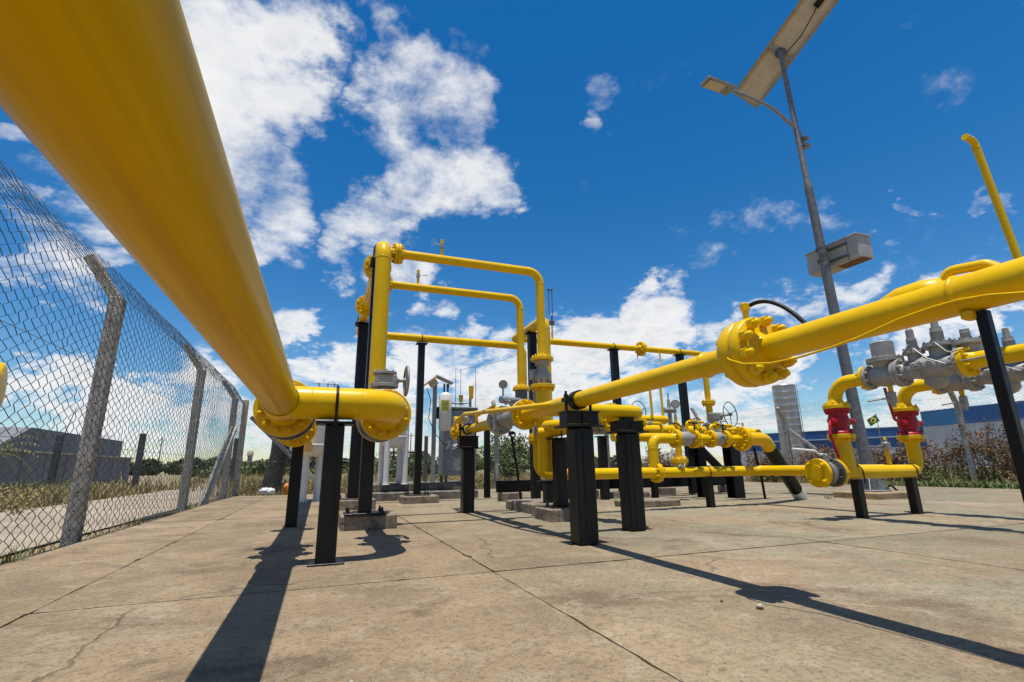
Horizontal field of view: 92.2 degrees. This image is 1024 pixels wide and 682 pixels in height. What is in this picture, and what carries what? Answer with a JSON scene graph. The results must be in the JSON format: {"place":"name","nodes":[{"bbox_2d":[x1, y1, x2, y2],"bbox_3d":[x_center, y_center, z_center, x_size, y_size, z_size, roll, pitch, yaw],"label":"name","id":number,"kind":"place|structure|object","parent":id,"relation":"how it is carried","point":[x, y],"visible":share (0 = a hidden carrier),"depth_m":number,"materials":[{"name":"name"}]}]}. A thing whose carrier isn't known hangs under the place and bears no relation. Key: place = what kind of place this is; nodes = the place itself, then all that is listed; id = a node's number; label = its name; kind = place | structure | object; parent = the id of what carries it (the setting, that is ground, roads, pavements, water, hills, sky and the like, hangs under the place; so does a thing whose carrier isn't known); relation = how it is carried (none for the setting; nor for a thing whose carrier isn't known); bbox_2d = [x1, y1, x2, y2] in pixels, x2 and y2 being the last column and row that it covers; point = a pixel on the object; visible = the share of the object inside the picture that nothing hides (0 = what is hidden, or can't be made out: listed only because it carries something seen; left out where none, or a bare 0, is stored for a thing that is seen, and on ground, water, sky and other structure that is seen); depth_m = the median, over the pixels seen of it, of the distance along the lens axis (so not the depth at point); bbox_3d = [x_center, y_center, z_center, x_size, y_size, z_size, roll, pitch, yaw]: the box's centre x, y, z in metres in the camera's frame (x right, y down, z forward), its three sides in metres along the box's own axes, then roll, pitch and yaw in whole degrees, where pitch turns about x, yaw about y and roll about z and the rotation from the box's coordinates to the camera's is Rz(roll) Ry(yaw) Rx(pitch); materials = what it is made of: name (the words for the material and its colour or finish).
{"place":"outdoors","nodes":[
{"label":"outdoors","id":0,"kind":"place"},
{"bbox_2d":[0,427,133,486],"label":"grey shed","id":1,"kind":"structure","parent":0,"point":[22,475],"depth_m":22.53,"materials":[{"name":"grey metal"}]},
{"bbox_2d":[0,479,155,515],"bbox_3d":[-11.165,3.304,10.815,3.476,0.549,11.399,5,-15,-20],"label":"dry grass","id":2,"kind":"structure","parent":0,"point":[44,503],"depth_m":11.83,"materials":[{"name":"beige plant"}]},
{"bbox_2d":[0,481,256,555],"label":"road","id":3,"kind":"structure","parent":0,"point":[6,521],"depth_m":7.16,"materials":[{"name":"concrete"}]},
{"bbox_2d":[210,472,545,497],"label":"dry grass","id":4,"kind":"structure","parent":0,"point":[344,488],"depth_m":14.11,"materials":[{"name":"beige plant"}]},
{"bbox_2d":[0,465,997,562],"bbox_3d":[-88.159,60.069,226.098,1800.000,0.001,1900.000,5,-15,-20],"label":"ground","id":5,"kind":"structure","parent":0,"point":[113,527],"depth_m":12.32,"materials":[{"name":"soil"}]},
{"bbox_2d":[46,407,76,485],"bbox_3d":[-17.364,4.153,18.993,0.430,3.202,0.200,5,-15,-20],"label":"fence post","id":6,"kind":"object","parent":5,"relation":"on","point":[59,437],"visible":0.67,"depth_m":18.82,"materials":[{"name":"concrete"}]},
{"bbox_2d":[0,158,248,564],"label":"chain link fence","id":7,"kind":"object","parent":5,"relation":"on","point":[75,515],"visible":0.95,"depth_m":4.80,"materials":[{"name":"metal"}]},
{"bbox_2d":[131,433,146,488],"bbox_3d":[-14.903,4.809,19.669,0.200,2.200,0.200,5,-15,-20],"label":"fence post","id":8,"kind":"object","parent":5,"relation":"on","point":[139,461],"visible":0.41,"depth_m":19.62,"materials":[{"name":"concrete"}]},
{"bbox_2d":[257,441,289,495],"bbox_3d":[-6.410,3.311,13.549,0.923,1.895,0.619,5,-15,-20],"label":"dead trunk","id":9,"kind":"object","parent":5,"relation":"on","point":[276,456],"visible":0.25,"depth_m":13.32,"materials":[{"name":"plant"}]},
{"bbox_2d":[129,453,483,475],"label":"tree line","id":10,"kind":"object","parent":5,"relation":"on","point":[345,464],"visible":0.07,"depth_m":117.70,"materials":[{"name":"green plant"}]},
{"bbox_2d":[181,460,437,477],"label":"tree line","id":11,"kind":"object","parent":5,"relation":"on","point":[246,471],"visible":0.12,"depth_m":48.19,"materials":[{"name":"green plant"}]},
{"bbox_2d":[374,449,427,478],"bbox_3d":[-4.854,5.264,20.437,2.515,1.508,2.294,5,-15,-20],"label":"shrub","id":12,"kind":"object","parent":5,"relation":"on","point":[394,465],"visible":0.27,"depth_m":20.07,"materials":[{"name":"green plant"}]},
{"bbox_2d":[240,396,710,495],"bbox_3d":[0.091,3.315,15.585,15.283,2.941,0.432,5,-15,-20],"label":"chain link fence","id":13,"kind":"object","parent":5,"relation":"on","point":[495,451],"visible":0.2,"depth_m":14.94,"materials":[{"name":"metal"}]},
{"bbox_2d":[476,433,529,480],"bbox_3d":[-0.138,4.302,17.999,2.623,2.009,2.317,5,-15,-20],"label":"shrub","id":14,"kind":"object","parent":5,"relation":"on","point":[519,446],"visible":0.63,"depth_m":17.78,"materials":[{"name":"green plant"}]},
{"bbox_2d":[740,447,799,482],"bbox_3d":[8.554,4.175,16.536,1.858,1.252,1.844,-2,-14,3],"label":"dry bush","id":15,"kind":"object","parent":5,"relation":"on","point":[764,462],"visible":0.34,"depth_m":16.30,"materials":[{"name":"brown plant"}]},
{"bbox_2d":[772,384,806,464],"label":"silver silo","id":16,"kind":"object","parent":5,"relation":"on","point":[785,395],"visible":0.62,"depth_m":95.80,"materials":[{"name":"metal"}]},
{"bbox_2d":[789,443,856,464],"bbox_3d":[9.564,3.720,14.949,2.088,1.276,1.878,9,-17,-33],"label":"dry bush","id":17,"kind":"object","parent":5,"relation":"on","point":[824,450],"visible":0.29,"depth_m":14.86,"materials":[{"name":"brown plant"}]},
{"bbox_2d":[703,382,1023,483],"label":"chain link fence","id":18,"kind":"object","parent":5,"relation":"on","point":[970,461],"visible":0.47,"depth_m":12.74,"materials":[{"name":"metal"}]},
{"bbox_2d":[853,442,907,481],"bbox_3d":[10.263,3.435,13.612,1.626,1.274,1.526,-11,-18,34],"label":"dry bush","id":19,"kind":"object","parent":5,"relation":"on","point":[878,456],"visible":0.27,"depth_m":13.42,"materials":[{"name":"brown plant"}]},
{"bbox_2d":[746,459,1017,483],"bbox_3d":[11.366,3.163,11.953,2.650,0.759,12.272,8,-17,-30],"label":"dry scrub","id":20,"kind":"object","parent":5,"relation":"on","point":[963,478],"visible":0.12,"depth_m":12.01,"materials":[{"name":"brown plant"}]},
{"bbox_2d":[752,462,1016,483],"bbox_3d":[10.774,3.331,12.284,2.034,0.611,9.336,7,-17,-29],"label":"green scrub","id":21,"kind":"object","parent":5,"relation":"on","point":[948,475],"visible":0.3,"depth_m":12.01,"materials":[{"name":"green plant"}]},
{"bbox_2d":[884,437,981,482],"bbox_3d":[10.988,3.119,12.859,2.091,1.364,1.993,5,-15,-20],"label":"dry bush","id":22,"kind":"object","parent":5,"relation":"on","point":[945,458],"visible":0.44,"depth_m":12.45,"materials":[{"name":"brown plant"}]},
{"bbox_2d":[885,479,1019,488],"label":"green ground cover","id":23,"kind":"object","parent":5,"relation":"on","point":[981,484],"visible":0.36,"depth_m":10.74,"materials":[{"name":"green plant"}]},
{"bbox_2d":[943,417,1023,483],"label":"dry bush","id":24,"kind":"object","parent":5,"relation":"on","point":[986,453],"visible":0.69,"depth_m":11.74,"materials":[{"name":"brown plant"}]},
{"bbox_2d":[0,482,1023,681],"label":"concrete yard","id":25,"kind":"structure","parent":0,"point":[492,588],"depth_m":2.18,"materials":[{"name":"beige concrete"}]},
{"bbox_2d":[0,362,7,406],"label":"pipe stub","id":26,"kind":"object","parent":25,"relation":"on","point":[3,375],"visible":1,"depth_m":1.70,"materials":[{"name":"yellow paint"}]},
{"bbox_2d":[285,442,308,526],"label":"pipe support","id":27,"kind":"object","parent":25,"relation":"on","point":[292,506],"visible":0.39,"depth_m":5.06,"materials":[{"name":"black paint"}]},
{"bbox_2d":[290,382,338,501],"bbox_3d":[-3.789,1.923,9.454,0.854,2.190,0.854,5,-15,-20],"label":"support","id":28,"kind":"object","parent":25,"relation":"on","point":[316,451],"visible":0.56,"depth_m":9.15,"materials":[{"name":"white paint"}]},
{"bbox_2d":[307,385,354,566],"bbox_3d":[-1.148,0.825,3.137,0.235,1.098,0.263,5,-15,-20],"label":"pipe support","id":29,"kind":"object","parent":25,"relation":"on","point":[327,528],"visible":0.94,"depth_m":3.05,"materials":[{"name":"black paint"}]},
{"bbox_2d":[0,0,410,439],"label":"header pipe","id":30,"kind":"object","parent":29,"relation":"on","point":[105,106],"visible":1,"depth_m":0.58,"materials":[{"name":"yellow metal"}]},
{"bbox_2d":[277,419,316,452],"bbox_3d":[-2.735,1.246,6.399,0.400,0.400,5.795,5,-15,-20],"label":"flange","id":31,"kind":"object","parent":30,"relation":"attached to","point":[306,438],"visible":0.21,"depth_m":4.83,"materials":[{"name":"yellow paint"}]},
{"bbox_2d":[356,365,409,441],"bbox_3d":[-1.074,0.511,4.136,0.410,0.650,0.360,5,-15,-20],"label":"gate valve","id":32,"kind":"object","parent":30,"relation":"attached to","point":[387,379],"visible":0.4,"depth_m":4.14,"materials":[{"name":"metal"}]},
{"bbox_2d":[339,498,375,510],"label":"concrete plinth","id":33,"kind":"structure","parent":25,"relation":"on","point":[349,504],"depth_m":6.94,"materials":[{"name":"grey concrete"}]},
{"bbox_2d":[340,316,368,499],"bbox_3d":[-2.325,0.930,7.468,0.420,2.804,0.302,5,-15,-20],"label":"pipe support","id":34,"kind":"object","parent":33,"relation":"on","point":[356,435],"visible":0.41,"depth_m":7.29,"materials":[{"name":"black paint"}]},
{"bbox_2d":[338,510,396,530],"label":"concrete plinth","id":35,"kind":"structure","parent":25,"relation":"on","point":[388,520],"depth_m":4.67,"materials":[{"name":"grey concrete"}]},
{"bbox_2d":[343,244,385,515],"bbox_3d":[-1.434,0.299,5.079,0.380,2.820,0.367,5,-15,-20],"label":"pipe support","id":36,"kind":"object","parent":35,"relation":"on","point":[365,491],"visible":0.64,"depth_m":4.83,"materials":[{"name":"black paint"}]},
{"bbox_2d":[355,241,526,442],"bbox_3d":[-1.625,0.492,7.232,2.617,2.245,5.474,-4,-15,13],"label":"riser pipe","id":37,"kind":"object","parent":36,"relation":"on","point":[386,253],"visible":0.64,"depth_m":5.09,"materials":[{"name":"yellow metal"}]},
{"bbox_2d":[390,270,529,391],"bbox_3d":[-0.689,-0.146,6.543,1.955,1.551,0.236,5,-15,-20],"label":"loop pipe","id":38,"kind":"object","parent":37,"relation":"attached to","point":[518,304],"visible":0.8,"depth_m":6.68,"materials":[{"name":"yellow metal"}]},
{"bbox_2d":[499,369,536,407],"bbox_3d":[0.143,0.724,6.155,0.467,0.560,1.045,5,-15,-20],"label":"flow meter","id":39,"kind":"object","parent":38,"relation":"attached to","point":[519,394],"visible":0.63,"depth_m":6.37,"materials":[{"name":"grey metal"}]},
{"bbox_2d":[397,239,552,362],"bbox_3d":[-0.396,-0.480,5.662,1.846,1.351,0.268,5,-15,-20],"label":"loop pipe","id":40,"kind":"object","parent":37,"relation":"attached to","point":[534,274],"visible":0.94,"depth_m":5.76,"materials":[{"name":"yellow metal"}]},
{"bbox_2d":[345,489,477,501],"bbox_3d":[-2.053,3.074,9.829,2.350,0.200,1.750,5,-15,-20],"label":"equipment base","id":41,"kind":"object","parent":25,"relation":"on","point":[395,495],"visible":0.31,"depth_m":9.15,"materials":[{"name":"concrete"}]},
{"bbox_2d":[373,481,460,491],"bbox_3d":[-1.997,2.939,9.996,2.100,0.140,1.350,5,-15,-20],"label":"equipment base","id":42,"kind":"object","parent":41,"relation":"on","point":[436,485],"visible":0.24,"depth_m":9.42,"materials":[{"name":"concrete"}]},
{"bbox_2d":[377,425,408,484],"bbox_3d":[-2.247,1.980,9.377,0.564,1.440,0.564,5,-15,-20],"label":"filter vessel","id":43,"kind":"object","parent":42,"relation":"on","point":[400,443],"visible":0.6,"depth_m":9.23,"materials":[{"name":"white paint"}]},
{"bbox_2d":[438,386,477,481],"bbox_3d":[-1.122,1.890,10.115,0.720,1.930,0.561,5,-15,-20],"label":"grey cabinet","id":44,"kind":"object","parent":42,"relation":"on","point":[449,459],"visible":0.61,"depth_m":9.79,"materials":[{"name":"metal"}]},
{"bbox_2d":[436,384,451,430],"bbox_3d":[-1.326,1.313,9.768,0.264,0.940,0.255,-13,-19,39],"label":"odorant cylinder","id":45,"kind":"object","parent":44,"relation":"attached to","point":[444,412],"visible":1,"depth_m":9.66,"materials":[{"name":"white metal"}]},
{"bbox_2d":[424,374,452,482],"bbox_3d":[-1.512,1.685,9.598,0.700,2.081,0.340,5,-15,-20],"label":"solar light","id":46,"kind":"object","parent":41,"relation":"on","point":[433,382],"visible":0.92,"depth_m":9.62,"materials":[{"name":"metal"}]},
{"bbox_2d":[2,492,834,563],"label":"weeds","id":47,"kind":"object","parent":25,"relation":"on","point":[18,558],"visible":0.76,"depth_m":3.26,"materials":[{"name":"green plant"}]},
{"bbox_2d":[399,494,438,503],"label":"concrete plinth","id":48,"kind":"structure","parent":25,"relation":"on","point":[430,498],"depth_m":8.12,"materials":[{"name":"grey concrete"}]},
{"bbox_2d":[403,334,429,495],"bbox_3d":[-1.629,1.242,8.674,0.400,2.822,0.288,5,-15,-20],"label":"pipe support","id":49,"kind":"object","parent":48,"relation":"on","point":[419,423],"visible":0.89,"depth_m":8.57,"materials":[{"name":"black paint"}]},
{"bbox_2d":[454,423,480,512],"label":"saddle support","id":50,"kind":"object","parent":25,"relation":"on","point":[467,445],"visible":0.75,"depth_m":6.37,"materials":[{"name":"black paint"}]},
{"bbox_2d":[450,402,550,440],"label":"end pipe","id":51,"kind":"object","parent":50,"relation":"on","point":[476,426],"visible":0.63,"depth_m":5.94,"materials":[{"name":"yellow metal"}]},
{"bbox_2d":[484,430,489,497],"bbox_3d":[-0.486,2.331,9.596,0.105,1.380,0.105,5,-15,-20],"label":"black post","id":52,"kind":"object","parent":25,"relation":"on","point":[486,463],"visible":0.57,"depth_m":9.54,"materials":[{"name":"metal"}]},
{"bbox_2d":[524,331,540,498],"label":"pipe support","id":53,"kind":"object","parent":25,"relation":"on","point":[535,488],"visible":0.59,"depth_m":8.01,"materials":[{"name":"black paint"}]},
{"bbox_2d":[506,498,568,513],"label":"concrete plinth","id":54,"kind":"structure","parent":25,"relation":"on","point":[528,506],"depth_m":6.31,"materials":[{"name":"grey concrete"}]},
{"bbox_2d":[536,480,553,502],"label":"pipe support","id":55,"kind":"object","parent":54,"relation":"on","point":[548,490],"visible":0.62,"depth_m":6.15,"materials":[{"name":"black paint"}]},
{"bbox_2d":[535,506,569,522],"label":"concrete plinth","id":56,"kind":"structure","parent":25,"relation":"on","point":[543,513],"depth_m":5.11,"materials":[{"name":"grey concrete"}]},
{"bbox_2d":[544,431,568,508],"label":"pipe support","id":57,"kind":"object","parent":56,"relation":"on","point":[560,478],"visible":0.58,"depth_m":5.30,"materials":[{"name":"black paint"}]},
{"bbox_2d":[530,383,576,471],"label":"gas pipe","id":58,"kind":"object","parent":57,"relation":"on","point":[547,423],"visible":0.66,"depth_m":5.46,"materials":[{"name":"yellow metal"}]},
{"bbox_2d":[534,360,551,383],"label":"check valve","id":59,"kind":"object","parent":58,"relation":"on","point":[542,374],"visible":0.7,"depth_m":5.67,"materials":[{"name":"grey paint"}]},
{"bbox_2d":[554,390,604,545],"bbox_3d":[0.525,0.938,3.737,0.328,1.130,0.216,5,-15,-20],"label":"saddle support","id":60,"kind":"object","parent":25,"relation":"on","point":[584,531],"visible":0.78,"depth_m":3.67,"materials":[{"name":"black paint"}]},
{"bbox_2d":[595,436,609,499],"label":"pipe support","id":61,"kind":"object","parent":25,"relation":"on","point":[603,463],"visible":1,"depth_m":8.52,"materials":[{"name":"black paint"}]},
{"bbox_2d":[496,476,726,501],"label":"skid beam","id":62,"kind":"structure","parent":25,"relation":"on","point":[507,490],"depth_m":9.25,"materials":[{"name":"black paint"}]},
{"bbox_2d":[606,417,648,531],"bbox_3d":[1.066,1.187,4.446,0.328,0.986,0.216,5,-15,-20],"label":"saddle support","id":63,"kind":"object","parent":25,"relation":"on","point":[627,430],"visible":0.99,"depth_m":4.39,"materials":[{"name":"black paint"}]},
{"bbox_2d":[511,256,1023,430],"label":"header pipe","id":64,"kind":"object","parent":63,"relation":"on","point":[754,351],"visible":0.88,"depth_m":2.04,"materials":[{"name":"yellow metal"}]},
{"bbox_2d":[488,400,523,434],"bbox_3d":[-0.003,0.778,5.202,0.296,0.370,0.740,5,-15,-20],"label":"ball valve","id":65,"kind":"object","parent":64,"relation":"attached to","point":[501,423],"visible":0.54,"depth_m":5.44,"materials":[{"name":"grey paint"}]},
{"bbox_2d":[610,491,649,498],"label":"concrete plinth","id":66,"kind":"structure","parent":25,"relation":"on","point":[614,494],"depth_m":8.74,"materials":[{"name":"grey concrete"}]},
{"bbox_2d":[607,343,621,491],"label":"pipe support","id":67,"kind":"object","parent":66,"relation":"on","point":[614,365],"visible":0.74,"depth_m":9.54,"materials":[{"name":"black paint"}]},
{"bbox_2d":[512,289,715,422],"bbox_3d":[2.308,0.602,9.035,4.469,3.370,1.479,5,-15,-20],"label":"riser pipe","id":68,"kind":"object","parent":67,"relation":"on","point":[642,349],"visible":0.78,"depth_m":9.60,"materials":[{"name":"yellow metal"}]},
{"bbox_2d":[614,498,680,507],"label":"concrete plinth","id":69,"kind":"structure","parent":25,"relation":"on","point":[658,502],"depth_m":6.82,"materials":[{"name":"grey concrete"}]},
{"bbox_2d":[673,349,696,493],"bbox_3d":[3.493,1.556,9.902,0.220,2.882,0.160,5,-15,-20],"label":"pipe support","id":70,"kind":"object","parent":25,"relation":"on","point":[685,414],"visible":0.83,"depth_m":9.87,"materials":[{"name":"black paint"}]},
{"bbox_2d":[693,443,706,497],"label":"pipe support","id":71,"kind":"object","parent":25,"relation":"on","point":[699,455],"visible":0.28,"depth_m":8.76,"materials":[{"name":"black paint"}]},
{"bbox_2d":[593,415,761,464],"bbox_3d":[3.021,1.803,8.863,3.637,0.840,1.250,5,-15,-20],"label":"gas pipe","id":72,"kind":"object","parent":71,"relation":"on","point":[654,430],"visible":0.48,"depth_m":8.53,"materials":[{"name":"yellow metal"}]},
{"bbox_2d":[702,402,737,431],"bbox_3d":[4.149,1.578,9.757,0.591,0.710,0.535,5,-15,-20],"label":"gate valve","id":73,"kind":"object","parent":72,"relation":"attached to","point":[715,416],"visible":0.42,"depth_m":9.71,"materials":[{"name":"grey paint"}]},
{"bbox_2d":[704,466,715,507],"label":"pipe support","id":74,"kind":"object","parent":25,"relation":"on","point":[709,492],"visible":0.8,"depth_m":6.61,"materials":[{"name":"black paint"}]},
{"bbox_2d":[528,425,886,482],"bbox_3d":[2.287,1.429,6.420,4.046,0.794,1.663,-2,-14,5],"label":"pipe","id":75,"kind":"object","parent":74,"relation":"on","point":[655,471],"visible":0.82,"depth_m":6.47,"materials":[{"name":"yellow metal"}]},
{"bbox_2d":[669,422,699,447],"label":"ball valve","id":76,"kind":"object","parent":75,"relation":"attached to","point":[690,438],"visible":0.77,"depth_m":6.64,"materials":[{"name":"yellow paint"}]},
{"bbox_2d":[722,445,745,498],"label":"pipe support","id":77,"kind":"object","parent":25,"relation":"on","point":[734,484],"visible":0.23,"depth_m":8.39,"materials":[{"name":"black paint"}]},
{"bbox_2d":[725,423,808,499],"bbox_3d":[3.868,1.870,7.345,2.077,1.240,0.380,9,-17,-34],"label":"outlet pipe","id":78,"kind":"object","parent":25,"relation":"on","point":[743,438],"visible":0.88,"depth_m":7.15,"materials":[{"name":"yellow metal"}]},
{"bbox_2d":[850,464,868,517],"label":"pipe support","id":79,"kind":"object","parent":25,"relation":"on","point":[859,499],"visible":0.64,"depth_m":5.10,"materials":[{"name":"black paint"}]},
{"bbox_2d":[827,434,925,486],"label":"manifold pipe","id":80,"kind":"object","parent":79,"relation":"on","point":[889,469],"visible":0.82,"depth_m":5.29,"materials":[{"name":"yellow metal"}]},
{"bbox_2d":[791,448,846,486],"bbox_3d":[3.110,1.286,5.017,0.427,0.397,0.284,5,-15,-20],"label":"ball valve","id":81,"kind":"object","parent":80,"relation":"attached to","point":[839,472],"visible":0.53,"depth_m":4.99,"materials":[{"name":"grey metal"}]},
{"bbox_2d":[804,459,832,487],"bbox_3d":[3.095,1.339,4.998,0.074,0.284,0.284,5,-15,-20],"label":"blind flange","id":82,"kind":"object","parent":81,"relation":"attached to","point":[819,473],"visible":1,"depth_m":4.97,"materials":[{"name":"yellow paint"}]},
{"bbox_2d":[824,408,855,457],"bbox_3d":[3.474,0.984,5.239,0.419,0.516,0.244,5,-15,-20],"label":"red valve","id":83,"kind":"object","parent":80,"relation":"attached to","point":[839,421],"visible":0.99,"depth_m":5.20,"materials":[{"name":"paint"}]},
{"bbox_2d":[822,366,873,409],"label":"swan neck pipe","id":84,"kind":"object","parent":83,"relation":"attached to","point":[840,386],"visible":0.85,"depth_m":5.23,"materials":[{"name":"yellow metal"}]},
{"bbox_2d":[861,340,904,406],"bbox_3d":[3.639,0.324,4.851,0.437,0.648,0.337,5,-15,-20],"label":"shutoff valve","id":85,"kind":"object","parent":84,"relation":"attached to","point":[884,356],"visible":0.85,"depth_m":4.83,"materials":[{"name":"grey paint"}]},
{"bbox_2d":[892,321,1003,389],"bbox_3d":[3.899,0.088,4.392,0.320,0.660,0.842,5,-15,-20],"label":"pressure regulator","id":86,"kind":"object","parent":85,"relation":"attached to","point":[936,368],"visible":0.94,"depth_m":4.45,"materials":[{"name":"grey paint"}]},
{"bbox_2d":[954,343,1023,376],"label":"gas pipe","id":87,"kind":"object","parent":86,"relation":"attached to","point":[1011,354],"visible":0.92,"depth_m":4.16,"materials":[{"name":"yellow metal"}]},
{"bbox_2d":[961,133,1021,258],"bbox_3d":[4.007,-0.873,4.016,0.272,1.844,0.087,1,-15,-6],"label":"vent pipe","id":88,"kind":"object","parent":87,"relation":"attached to","point":[976,149],"visible":1,"depth_m":4.09,"materials":[{"name":"yellow metal"}]},
{"bbox_2d":[883,388,923,435],"bbox_3d":[4.477,0.807,5.638,0.537,0.525,0.244,11,-19,-39],"label":"red valve","id":89,"kind":"object","parent":80,"relation":"on","point":[909,423],"visible":1,"depth_m":5.58,"materials":[{"name":"paint"}]},
{"bbox_2d":[892,379,940,411],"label":"swan neck pipe","id":90,"kind":"object","parent":89,"relation":"attached to","point":[905,394],"visible":0.59,"depth_m":5.63,"materials":[{"name":"yellow metal"}]},
{"bbox_2d":[935,374,973,409],"bbox_3d":[4.692,0.473,5.222,0.437,0.515,0.337,5,-15,-20],"label":"shutoff valve","id":91,"kind":"object","parent":90,"relation":"attached to","point":[958,383],"visible":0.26,"depth_m":5.18,"materials":[{"name":"grey paint"}]},
{"bbox_2d":[965,328,1023,393],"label":"pressure regulator","id":92,"kind":"object","parent":91,"relation":"attached to","point":[1015,372],"visible":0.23,"depth_m":4.89,"materials":[{"name":"grey paint"}]},
{"bbox_2d":[833,490,907,499],"bbox_3d":[5.827,2.487,7.948,0.850,0.120,0.750,5,-15,-20],"label":"lamp footing","id":93,"kind":"object","parent":25,"relation":"on","point":[879,495],"visible":0.48,"depth_m":7.63,"materials":[{"name":"concrete"}]},
{"bbox_2d":[700,0,897,491],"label":"solar street lamp","id":94,"kind":"object","parent":93,"relation":"on","point":[799,27],"visible":0.89,"depth_m":9.25,"materials":[{"name":"metal"}]},
{"bbox_2d":[904,463,923,513],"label":"pipe support","id":95,"kind":"object","parent":25,"relation":"on","point":[913,495],"visible":0.82,"depth_m":5.39,"materials":[{"name":"black paint"}]},
{"bbox_2d":[976,309,1023,502],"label":"pipe support","id":96,"kind":"object","parent":25,"relation":"on","point":[1001,385],"visible":1,"depth_m":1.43,"materials":[{"name":"black paint"}]},
{"bbox_2d":[0,0,1023,472],"label":"sky","id":97,"kind":"structure","parent":0,"point":[580,144],"materials":[{"name":"blue"}]},
{"bbox_2d":[53,466,987,490],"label":"dry grass","id":98,"kind":"structure","parent":0,"point":[244,478],"depth_m":21.78,"materials":[{"name":"beige plant"}]},
{"bbox_2d":[740,426,929,465],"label":"blue warehouse","id":99,"kind":"structure","parent":0,"point":[816,434],"depth_m":96.53,"materials":[{"name":"blue metal"}]},
{"bbox_2d":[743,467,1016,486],"bbox_3d":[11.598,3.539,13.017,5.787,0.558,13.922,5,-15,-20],"label":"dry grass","id":100,"kind":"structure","parent":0,"point":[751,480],"depth_m":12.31,"materials":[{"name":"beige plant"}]},
{"bbox_2d":[920,400,1023,466],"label":"blue warehouse","id":101,"kind":"structure","parent":0,"point":[946,415],"depth_m":59.61,"materials":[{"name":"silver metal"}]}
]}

